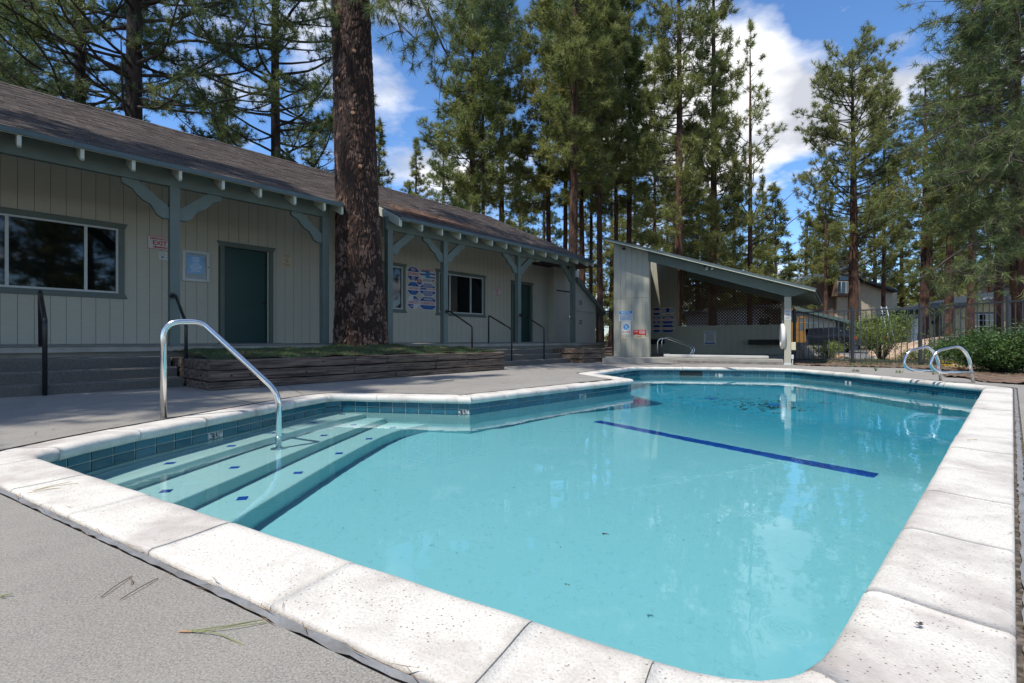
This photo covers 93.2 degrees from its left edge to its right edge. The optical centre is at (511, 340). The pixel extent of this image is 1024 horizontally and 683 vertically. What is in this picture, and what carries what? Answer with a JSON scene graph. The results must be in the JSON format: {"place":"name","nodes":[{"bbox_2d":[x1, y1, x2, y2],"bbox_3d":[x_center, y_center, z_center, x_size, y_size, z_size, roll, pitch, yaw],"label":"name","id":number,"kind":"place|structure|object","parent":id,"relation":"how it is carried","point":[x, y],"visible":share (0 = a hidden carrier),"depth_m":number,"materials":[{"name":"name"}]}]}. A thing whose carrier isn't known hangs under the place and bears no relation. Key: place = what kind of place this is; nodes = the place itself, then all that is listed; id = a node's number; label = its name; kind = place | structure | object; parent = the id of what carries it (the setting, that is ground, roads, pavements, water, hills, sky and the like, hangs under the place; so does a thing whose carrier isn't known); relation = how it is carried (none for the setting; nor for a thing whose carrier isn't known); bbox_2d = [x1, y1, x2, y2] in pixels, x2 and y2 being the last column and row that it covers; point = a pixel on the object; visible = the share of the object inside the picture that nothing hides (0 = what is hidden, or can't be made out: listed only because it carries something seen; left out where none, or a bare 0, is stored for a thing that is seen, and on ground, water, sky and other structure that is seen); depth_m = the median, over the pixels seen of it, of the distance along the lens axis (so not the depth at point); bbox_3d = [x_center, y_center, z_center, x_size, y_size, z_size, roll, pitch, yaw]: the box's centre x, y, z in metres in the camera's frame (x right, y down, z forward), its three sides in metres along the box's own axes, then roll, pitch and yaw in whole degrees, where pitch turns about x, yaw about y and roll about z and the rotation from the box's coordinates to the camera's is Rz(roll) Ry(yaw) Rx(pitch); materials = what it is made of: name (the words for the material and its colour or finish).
{"place":"outdoors","nodes":[
{"label":"outdoors","id":0,"kind":"place"},
{"bbox_2d":[0,347,1023,682],"bbox_3d":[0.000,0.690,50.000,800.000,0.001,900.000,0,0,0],"label":"ground","id":1,"kind":"structure","parent":0,"point":[609,350],"depth_m":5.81,"materials":[{"name":"grey concrete"}]},
{"bbox_2d":[0,0,58,94],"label":"pine tree","id":2,"kind":"object","parent":1,"relation":"on","point":[18,56],"visible":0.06,"depth_m":25.18,"materials":[{"name":"green plant"}]},
{"bbox_2d":[38,290,47,395],"bbox_3d":[-6.002,-0.011,6.181,1.269,1.342,0.054,0,0,44],"label":"stair handrail","id":3,"kind":"object","parent":1,"relation":"on","point":[42,330],"visible":1,"depth_m":5.77,"materials":[{"name":"black metal"}]},
{"bbox_2d":[0,1,89,100],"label":"pine tree","id":4,"kind":"object","parent":1,"relation":"on","point":[68,66],"visible":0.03,"depth_m":30.48,"materials":[{"name":"green plant"}]},
{"bbox_2d":[0,356,183,397],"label":"entrance steps","id":5,"kind":"structure","parent":1,"relation":"on","point":[20,377],"depth_m":6.33,"materials":[{"name":"concrete"}]},
{"bbox_2d":[0,0,220,119],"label":"pine tree","id":6,"kind":"object","parent":1,"relation":"on","point":[112,7],"visible":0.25,"depth_m":17.49,"materials":[{"name":"green plant"}]},
{"bbox_2d":[0,0,300,143],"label":"pine tree","id":7,"kind":"object","parent":1,"relation":"on","point":[134,105],"visible":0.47,"depth_m":16.89,"materials":[{"name":"green plant"}]},
{"bbox_2d":[169,293,187,385],"bbox_3d":[-5.136,-0.060,7.484,0.101,1.440,1.323,0,0,-44],"label":"stair handrail","id":8,"kind":"object","parent":1,"relation":"on","point":[173,295],"visible":0.73,"depth_m":7.00,"materials":[{"name":"black metal"}]},
{"bbox_2d":[179,618,267,645],"bbox_3d":[-0.662,0.656,1.096,0.177,0.009,0.102,0,0,0],"label":"pine needle","id":9,"kind":"object","parent":1,"relation":"on","point":[202,630],"visible":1,"depth_m":1.09,"materials":[{"name":"yellow"}]},
{"bbox_2d":[214,78,247,146],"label":"pine tree","id":10,"kind":"object","parent":1,"relation":"on","point":[229,121],"visible":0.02,"depth_m":30.00,"materials":[{"name":"green plant"}]},
{"bbox_2d":[138,0,379,172],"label":"pine tree","id":11,"kind":"object","parent":1,"relation":"on","point":[220,126],"visible":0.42,"depth_m":18.36,"materials":[{"name":"green plant"}]},
{"bbox_2d":[0,81,606,369],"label":"clubhouse","id":12,"kind":"structure","parent":1,"relation":"on","point":[82,216],"depth_m":9.74,"materials":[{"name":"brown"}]},
{"bbox_2d":[0,213,117,292],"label":"window frame","id":13,"kind":"structure","parent":12,"relation":"in","point":[36,253],"depth_m":8.54,"materials":[{"name":"white paint"}]},
{"bbox_2d":[147,235,167,250],"bbox_3d":[-7.024,-1.938,9.653,0.007,0.268,0.416,0,0,41],"label":"wall sign","id":14,"kind":"object","parent":12,"relation":"attached to","point":[157,242],"visible":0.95,"depth_m":9.62,"materials":[{"name":"white plastic"}]},
{"bbox_2d":[182,250,209,282],"bbox_3d":[-6.598,-1.539,10.103,0.052,0.635,0.494,0,0,41],"label":"notice case","id":15,"kind":"object","parent":12,"relation":"attached to","point":[195,266],"visible":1,"depth_m":10.10,"materials":[{"name":"blue paper"}]},
{"bbox_2d":[225,247,266,342],"bbox_3d":[-5.978,-0.981,10.901,0.106,2.098,0.920,0,0,41],"label":"door","id":16,"kind":"structure","parent":12,"relation":"in","point":[245,270],"depth_m":10.89,"materials":[{"name":"green paint"}]},
{"bbox_2d":[0,92,574,254],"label":"needle litter","id":17,"kind":"object","parent":12,"relation":"on","point":[419,213],"visible":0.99,"depth_m":12.17,"materials":[{"name":"brown plant"}]},
{"bbox_2d":[393,266,402,308],"bbox_3d":[-3.392,-1.499,13.802,0.062,1.218,0.619,0,0,41],"label":"window","id":18,"kind":"structure","parent":12,"relation":"in","point":[397,271],"depth_m":13.92,"materials":[{"name":"glass"}]},
{"bbox_2d":[420,268,435,283],"bbox_3d":[-2.562,-1.951,14.706,0.005,0.435,0.616,0,0,41],"label":"wall sign","id":19,"kind":"object","parent":12,"relation":"attached to","point":[427,275],"visible":1,"depth_m":14.70,"materials":[{"name":"white plastic"}]},
{"bbox_2d":[420,296,435,309],"bbox_3d":[-2.555,-1.117,14.713,0.005,0.408,0.637,0,0,41],"label":"wall sign","id":20,"kind":"object","parent":12,"relation":"attached to","point":[427,303],"visible":1,"depth_m":14.70,"materials":[{"name":"white plastic"}]},
{"bbox_2d":[420,283,435,296],"bbox_3d":[-2.560,-1.528,14.708,0.005,0.405,0.623,0,0,41],"label":"wall sign","id":21,"kind":"object","parent":12,"relation":"attached to","point":[428,289],"visible":1,"depth_m":14.70,"materials":[{"name":"white plastic"}]},
{"bbox_2d":[439,272,482,314],"bbox_3d":[-1.649,-1.485,15.775,0.062,1.238,1.956,0,0,41],"label":"window frame","id":22,"kind":"structure","parent":12,"relation":"in","point":[465,293],"depth_m":15.88,"materials":[{"name":"white paint"}]},
{"bbox_2d":[514,284,529,341],"bbox_3d":[0.348,-0.996,18.063,0.106,2.128,0.998,0,0,41],"label":"door","id":23,"kind":"structure","parent":12,"relation":"in","point":[525,290],"depth_m":18.22,"materials":[{"name":"green paint"}]},
{"bbox_2d":[556,290,569,341],"bbox_3d":[2.098,-0.968,19.552,0.083,2.072,0.932,0,0,41],"label":"closet door","id":24,"kind":"structure","parent":12,"relation":"in","point":[563,297],"depth_m":19.57,"materials":[{"name":"paint"}]},
{"bbox_2d":[299,131,320,167],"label":"pine tree","id":25,"kind":"object","parent":1,"relation":"on","point":[313,156],"visible":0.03,"depth_m":33.92,"materials":[{"name":"green plant"}]},
{"bbox_2d":[171,352,504,390],"bbox_3d":[-2.683,0.459,9.090,1.902,0.400,5.906,0,0,42],"label":"timber planter","id":26,"kind":"object","parent":1,"relation":"on","point":[208,374],"visible":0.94,"depth_m":7.50,"materials":[{"name":"brown wood"}]},
{"bbox_2d":[173,343,494,359],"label":"planter turf","id":27,"kind":"structure","parent":26,"relation":"on","point":[223,353],"depth_m":8.52,"materials":[{"name":"green plant"}]},
{"bbox_2d":[250,0,567,365],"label":"pine tree","id":28,"kind":"object","parent":27,"relation":"on","point":[360,318],"visible":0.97,"depth_m":9.88,"materials":[{"name":"brown plant"}]},
{"bbox_2d":[375,116,396,188],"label":"pine tree","id":29,"kind":"object","parent":1,"relation":"on","point":[380,142],"visible":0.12,"depth_m":27.04,"materials":[{"name":"green plant"}]},
{"bbox_2d":[399,136,430,198],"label":"pine tree","id":30,"kind":"object","parent":1,"relation":"on","point":[415,173],"visible":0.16,"depth_m":43.79,"materials":[{"name":"green plant"}]},
{"bbox_2d":[414,112,464,205],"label":"pine tree","id":31,"kind":"object","parent":1,"relation":"on","point":[434,181],"visible":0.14,"depth_m":49.57,"materials":[{"name":"green plant"}]},
{"bbox_2d":[411,0,534,225],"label":"pine tree","id":32,"kind":"object","parent":1,"relation":"on","point":[472,143],"visible":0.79,"depth_m":25.90,"materials":[{"name":"green plant"}]},
{"bbox_2d":[440,0,517,214],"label":"pine tree","id":33,"kind":"object","parent":1,"relation":"on","point":[505,94],"visible":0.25,"depth_m":28.20,"materials":[{"name":"green plant"}]},
{"bbox_2d":[462,0,545,222],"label":"pine tree","id":34,"kind":"object","parent":1,"relation":"on","point":[518,64],"visible":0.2,"depth_m":32.10,"materials":[{"name":"green plant"}]},
{"bbox_2d":[443,348,569,367],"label":"entrance steps","id":35,"kind":"structure","parent":1,"relation":"on","point":[526,356],"depth_m":13.28,"materials":[{"name":"concrete"}]},
{"bbox_2d":[0,367,1016,682],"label":"swimming pool","id":36,"kind":"structure","parent":1,"relation":"in","point":[946,573],"depth_m":1.39,"materials":[{"name":"white concrete"}]},
{"bbox_2d":[160,319,281,436],"bbox_3d":[-2.486,0.568,4.218,0.999,1.504,0.171,0,0,-8],"label":"pool handrail","id":37,"kind":"object","parent":36,"relation":"attached to","point":[232,350],"visible":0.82,"depth_m":4.23,"materials":[{"name":"silver metal"}]},
{"bbox_2d":[80,375,976,680],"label":"pool water","id":38,"kind":"structure","parent":36,"relation":"in","point":[752,527],"depth_m":2.60,"materials":[{"name":"blue liquid"}]},
{"bbox_2d":[0,369,1023,682],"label":"sealant joint","id":39,"kind":"object","parent":1,"relation":"on","point":[334,645],"visible":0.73,"depth_m":1.34,"materials":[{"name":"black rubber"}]},
{"bbox_2d":[5,363,1023,682],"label":"deck litter","id":40,"kind":"object","parent":1,"relation":"on","point":[283,603],"visible":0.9,"depth_m":1.80,"materials":[{"name":"brown plant"}]},
{"bbox_2d":[495,118,543,261],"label":"pine tree","id":41,"kind":"object","parent":1,"relation":"on","point":[522,222],"visible":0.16,"depth_m":46.49,"materials":[{"name":"green plant"}]},
{"bbox_2d":[526,138,568,261],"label":"pine tree","id":42,"kind":"object","parent":1,"relation":"on","point":[555,231],"visible":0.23,"depth_m":59.62,"materials":[{"name":"green plant"}]},
{"bbox_2d":[501,0,596,242],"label":"pine tree","id":43,"kind":"object","parent":1,"relation":"on","point":[540,182],"visible":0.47,"depth_m":29.70,"materials":[{"name":"green plant"}]},
{"bbox_2d":[531,3,601,249],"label":"pine tree","id":44,"kind":"object","parent":1,"relation":"on","point":[542,168],"visible":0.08,"depth_m":30.87,"materials":[{"name":"green plant"}]},
{"bbox_2d":[553,347,604,362],"bbox_3d":[2.119,0.450,15.029,1.665,0.421,1.882,0,0,43],"label":"timber planter","id":45,"kind":"object","parent":1,"relation":"on","point":[584,355],"visible":0.88,"depth_m":14.14,"materials":[{"name":"brown wood"}]},
{"bbox_2d":[523,0,634,270],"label":"pine tree","id":46,"kind":"object","parent":1,"relation":"on","point":[578,130],"visible":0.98,"depth_m":23.41,"materials":[{"name":"green plant"}]},
{"bbox_2d":[546,0,619,285],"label":"pine tree","id":47,"kind":"object","parent":1,"relation":"on","point":[565,200],"visible":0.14,"depth_m":29.76,"materials":[{"name":"green plant"}]},
{"bbox_2d":[561,192,608,317],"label":"pine tree","id":48,"kind":"object","parent":1,"relation":"on","point":[586,224],"visible":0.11,"depth_m":51.41,"materials":[{"name":"green plant"}]},
{"bbox_2d":[576,277,604,341],"bbox_3d":[2.852,-0.796,18.116,0.350,2.912,1.897,0,0,41],"label":"lean to","id":49,"kind":"object","parent":1,"relation":"on","point":[589,307],"visible":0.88,"depth_m":17.84,"materials":[{"name":"paint"}]},
{"bbox_2d":[559,20,627,294],"bbox_3d":[5.530,-11.945,34.042,5.105,25.324,5.008,0,0,-30],"label":"pine tree","id":50,"kind":"object","parent":1,"relation":"on","point":[591,252],"visible":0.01,"depth_m":33.82,"materials":[{"name":"green plant"}]},
{"bbox_2d":[554,0,640,341],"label":"pine tree","id":51,"kind":"object","parent":1,"relation":"on","point":[622,130],"visible":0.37,"depth_m":26.61,"materials":[{"name":"green plant"}]},
{"bbox_2d":[596,307,613,355],"bbox_3d":[3.540,-0.265,18.450,0.070,1.850,1.800,0,0,-11],"label":"iron fence","id":52,"kind":"object","parent":1,"relation":"on","point":[606,330],"visible":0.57,"depth_m":18.16,"materials":[{"name":"grey metal"}]},
{"bbox_2d":[585,146,626,346],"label":"pine tree","id":53,"kind":"object","parent":1,"relation":"on","point":[608,253],"visible":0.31,"depth_m":47.17,"materials":[{"name":"green plant"}]},
{"bbox_2d":[580,0,657,239],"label":"pine tree","id":54,"kind":"object","parent":1,"relation":"on","point":[638,73],"visible":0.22,"depth_m":29.15,"materials":[{"name":"green plant"}]},
{"bbox_2d":[602,156,663,251],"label":"pine tree","id":55,"kind":"object","parent":1,"relation":"on","point":[644,245],"visible":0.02,"depth_m":53.87,"materials":[{"name":"green plant"}]},
{"bbox_2d":[603,0,674,243],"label":"pine tree","id":56,"kind":"object","parent":1,"relation":"on","point":[641,24],"visible":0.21,"depth_m":30.76,"materials":[{"name":"green plant"}]},
{"bbox_2d":[609,45,708,263],"bbox_3d":[11.873,-11.948,39.251,7.998,25.338,8.476,0,0,43],"label":"pine tree","id":57,"kind":"object","parent":1,"relation":"on","point":[638,221],"visible":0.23,"depth_m":39.48,"materials":[{"name":"green plant"}]},
{"bbox_2d":[614,0,740,324],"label":"pine tree","id":58,"kind":"object","parent":1,"relation":"on","point":[685,176],"visible":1,"depth_m":25.72,"materials":[{"name":"green plant"}]},
{"bbox_2d":[602,353,783,364],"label":"shelter platform","id":59,"kind":"structure","parent":1,"relation":"on","point":[775,360],"depth_m":13.98,"materials":[{"name":"concrete"}]},
{"bbox_2d":[663,353,768,358],"bbox_3d":[6.280,0.486,15.421,2.794,0.088,3.083,0,0,16],"label":"spa","id":60,"kind":"object","parent":59,"relation":"on","point":[723,355],"visible":0.98,"depth_m":14.56,"materials":[{"name":"paint"}]},
{"bbox_2d":[668,119,728,320],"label":"pine tree","id":61,"kind":"object","parent":1,"relation":"on","point":[707,229],"visible":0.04,"depth_m":44.46,"materials":[{"name":"green plant"}]},
{"bbox_2d":[604,237,823,364],"bbox_3d":[6.834,-1.310,16.402,6.131,3.940,6.007,0,0,34],"label":"spa shelter","id":62,"kind":"object","parent":1,"relation":"on","point":[646,280],"visible":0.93,"depth_m":17.68,"materials":[{"name":"paint"}]},
{"bbox_2d":[682,304,780,325],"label":"house","id":63,"kind":"structure","parent":1,"relation":"on","point":[731,316],"depth_m":33.00,"materials":[{"name":"brown wood"}]},
{"bbox_2d":[717,152,753,306],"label":"pine tree","id":64,"kind":"object","parent":1,"relation":"on","point":[728,236],"visible":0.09,"depth_m":49.24,"materials":[{"name":"green plant"}]},
{"bbox_2d":[738,174,784,305],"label":"pine tree","id":65,"kind":"object","parent":1,"relation":"on","point":[763,182],"visible":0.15,"depth_m":41.91,"materials":[{"name":"green plant"}]},
{"bbox_2d":[743,180,823,308],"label":"pine tree","id":66,"kind":"object","parent":1,"relation":"on","point":[759,250],"visible":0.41,"depth_m":35.39,"materials":[{"name":"green plant"}]},
{"bbox_2d":[789,210,817,281],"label":"pine tree","id":67,"kind":"object","parent":1,"relation":"on","point":[806,272],"visible":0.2,"depth_m":49.98,"materials":[{"name":"green plant"}]},
{"bbox_2d":[766,306,859,350],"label":"shed","id":68,"kind":"structure","parent":1,"relation":"on","point":[841,324],"depth_m":29.98,"materials":[{"name":"paint"}]},
{"bbox_2d":[800,214,848,275],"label":"pine tree","id":69,"kind":"object","parent":1,"relation":"on","point":[830,244],"visible":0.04,"depth_m":61.53,"materials":[{"name":"green plant"}]},
{"bbox_2d":[791,18,942,321],"bbox_3d":[23.408,-10.351,33.210,7.642,22.146,7.752,0,0,-22],"label":"pine tree","id":70,"kind":"object","parent":1,"relation":"on","point":[835,134],"visible":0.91,"depth_m":32.47,"materials":[{"name":"green plant"}]},
{"bbox_2d":[794,358,951,369],"bbox_3d":[9.994,0.637,13.368,3.864,0.058,5.747,0,0,30],"label":"soil border","id":71,"kind":"object","parent":1,"relation":"on","point":[805,362],"visible":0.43,"depth_m":12.49,"materials":[{"name":"brown soil"}]},
{"bbox_2d":[805,338,847,358],"bbox_3d":[10.588,0.305,16.179,1.057,0.761,1.578,0,0,0],"label":"shrub","id":72,"kind":"object","parent":71,"relation":"on","point":[830,349],"visible":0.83,"depth_m":16.12,"materials":[{"name":"green plant"}]},
{"bbox_2d":[793,303,921,364],"bbox_3d":[9.484,-0.140,13.485,0.085,1.600,3.013,0,0,-41],"label":"iron fence","id":73,"kind":"object","parent":71,"relation":"on","point":[851,335],"visible":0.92,"depth_m":13.46,"materials":[{"name":"grey metal"}]},
{"bbox_2d":[890,346,942,361],"bbox_3d":[11.445,0.407,13.589,1.290,0.541,1.087,0,0,0],"label":"shrub","id":74,"kind":"object","parent":71,"relation":"on","point":[910,355],"visible":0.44,"depth_m":13.59,"materials":[{"name":"green plant"}]},
{"bbox_2d":[836,198,912,298],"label":"pine tree","id":75,"kind":"object","parent":1,"relation":"on","point":[897,278],"visible":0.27,"depth_m":57.26,"materials":[{"name":"green plant"}]},
{"bbox_2d":[840,307,923,359],"bbox_3d":[11.850,-0.182,15.534,2.119,1.758,2.065,0,0,-29],"label":"shrub","id":76,"kind":"object","parent":1,"relation":"on","point":[864,329],"visible":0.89,"depth_m":15.39,"materials":[{"name":"green plant"}]},
{"bbox_2d":[808,356,961,374],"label":"weeds","id":77,"kind":"object","parent":1,"relation":"on","point":[886,363],"visible":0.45,"depth_m":12.83,"materials":[{"name":"green plant"}]},
{"bbox_2d":[856,59,923,325],"bbox_3d":[28.734,-10.440,36.997,4.634,22.310,4.746,0,0,10],"label":"pine tree","id":78,"kind":"object","parent":1,"relation":"on","point":[897,121],"visible":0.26,"depth_m":36.69,"materials":[{"name":"green plant"}]},
{"bbox_2d":[879,212,937,307],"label":"pine tree","id":79,"kind":"object","parent":1,"relation":"on","point":[900,303],"visible":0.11,"depth_m":59.54,"materials":[{"name":"green plant"}]},
{"bbox_2d":[874,336,961,360],"bbox_3d":[15.068,0.638,17.580,3.995,1.568,3.100,0,0,-16],"label":"dirt mound","id":80,"kind":"object","parent":1,"relation":"on","point":[910,345],"visible":0.12,"depth_m":17.20,"materials":[{"name":"beige soil"}]},
{"bbox_2d":[902,346,942,380],"bbox_3d":[6.668,0.378,7.858,0.650,0.572,0.053,0,0,0],"label":"ladder rail","id":81,"kind":"object","parent":1,"relation":"on","point":[905,366],"visible":0.92,"depth_m":7.84,"materials":[{"name":"silver metal"}]},
{"bbox_2d":[889,65,963,339],"bbox_3d":[30.905,-9.944,36.071,4.010,21.320,4.484,0,0,6],"label":"pine tree","id":82,"kind":"object","parent":1,"relation":"on","point":[924,297],"visible":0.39,"depth_m":35.98,"materials":[{"name":"green plant"}]},
{"bbox_2d":[897,184,961,307],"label":"pine tree","id":83,"kind":"object","parent":1,"relation":"on","point":[915,292],"visible":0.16,"depth_m":54.91,"materials":[{"name":"green plant"}]},
{"bbox_2d":[839,0,1023,335],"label":"pine tree","id":84,"kind":"object","parent":1,"relation":"on","point":[1001,158],"visible":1,"depth_m":13.99,"materials":[{"name":"green plant"}]},
{"bbox_2d":[861,291,1009,342],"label":"house","id":85,"kind":"structure","parent":1,"relation":"on","point":[980,309],"depth_m":37.60,"materials":[{"name":"grey"}]},
{"bbox_2d":[975,314,993,331],"bbox_3d":[36.360,-1.314,37.517,2.076,1.364,0.005,0,0,0],"label":"window frame","id":86,"kind":"structure","parent":85,"relation":"in","point":[980,316],"depth_m":37.51,"materials":[{"name":"white paint"}]},
{"bbox_2d":[915,62,982,335],"bbox_3d":[29.041,-8.920,32.221,3.820,19.268,3.913,0,0,-36],"label":"pine tree","id":87,"kind":"object","parent":1,"relation":"on","point":[949,248],"visible":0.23,"depth_m":31.95,"materials":[{"name":"green plant"}]},
{"bbox_2d":[929,346,974,382],"bbox_3d":[6.793,0.374,7.468,0.716,0.580,0.054,0,0,0],"label":"ladder rail","id":88,"kind":"object","parent":1,"relation":"on","point":[970,371],"visible":1,"depth_m":7.45,"materials":[{"name":"silver metal"}]},
{"bbox_2d":[931,165,1009,296],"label":"pine tree","id":89,"kind":"object","parent":1,"relation":"on","point":[989,288],"visible":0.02,"depth_m":48.09,"materials":[{"name":"green plant"}]},
{"bbox_2d":[936,12,1007,334],"bbox_3d":[28.583,-9.944,29.815,4.484,21.320,4.010,0,0,-26],"label":"pine tree","id":90,"kind":"object","parent":1,"relation":"on","point":[971,257],"visible":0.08,"depth_m":29.86,"materials":[{"name":"green plant"}]},
{"bbox_2d":[942,0,1023,334],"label":"pine tree","id":91,"kind":"object","parent":1,"relation":"on","point":[999,282],"visible":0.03,"depth_m":20.04,"materials":[{"name":"green plant"}]},
{"bbox_2d":[944,367,1023,382],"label":"soil bed","id":92,"kind":"object","parent":1,"relation":"on","point":[991,376],"visible":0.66,"depth_m":8.46,"materials":[{"name":"brown soil"}]},
{"bbox_2d":[917,317,1023,372],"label":"shrub","id":93,"kind":"object","parent":92,"relation":"on","point":[999,353],"visible":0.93,"depth_m":9.34,"materials":[{"name":"green plant"}]},
{"bbox_2d":[921,296,1023,365],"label":"iron fence","id":94,"kind":"object","parent":92,"relation":"on","point":[1008,301],"visible":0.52,"depth_m":11.11,"materials":[{"name":"grey metal"}]},
{"bbox_2d":[0,0,1023,328],"label":"sky","id":95,"kind":"structure","parent":0,"point":[792,33],"materials":[{"name":"blue"}]},
{"bbox_2d":[791,267,898,347],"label":"house","id":96,"kind":"structure","parent":0,"point":[869,294],"depth_m":41.70,"materials":[{"name":"brown"}]},
{"bbox_2d":[814,350,875,358],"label":"driveway","id":97,"kind":"structure","parent":0,"point":[857,354],"depth_m":22.89,"materials":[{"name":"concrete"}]},
{"bbox_2d":[662,0,781,325],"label":"pine tree","id":98,"kind":"object","parent":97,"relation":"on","point":[728,258],"visible":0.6,"depth_m":27.50,"materials":[{"name":"green plant"}]},
{"bbox_2d":[718,15,809,323],"bbox_3d":[14.178,-9.016,27.802,4.737,19.455,5.214,0,0,-12],"label":"pine tree","id":99,"kind":"object","parent":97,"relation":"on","point":[760,153],"visible":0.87,"depth_m":27.56,"materials":[{"name":"green plant"}]},
{"bbox_2d":[791,307,807,346],"bbox_3d":[13.984,-0.478,23.675,1.442,2.276,1.350,0,0,0],"label":"wheel loader","id":100,"kind":"object","parent":97,"relation":"on","point":[801,334],"visible":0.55,"depth_m":23.28,"materials":[{"name":"yellow paint"}]},
{"bbox_2d":[807,169,845,314],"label":"pine tree","id":101,"kind":"object","parent":97,"relation":"on","point":[834,231],"visible":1,"depth_m":30.85,"materials":[{"name":"green plant"}]},
{"bbox_2d":[806,326,886,351],"bbox_3d":[18.522,-0.030,27.093,1.836,1.380,4.215,0,0,0],"label":"parked car","id":102,"kind":"object","parent":97,"relation":"on","point":[841,336],"visible":0.27,"depth_m":26.60,"materials":[{"name":"black paint"}]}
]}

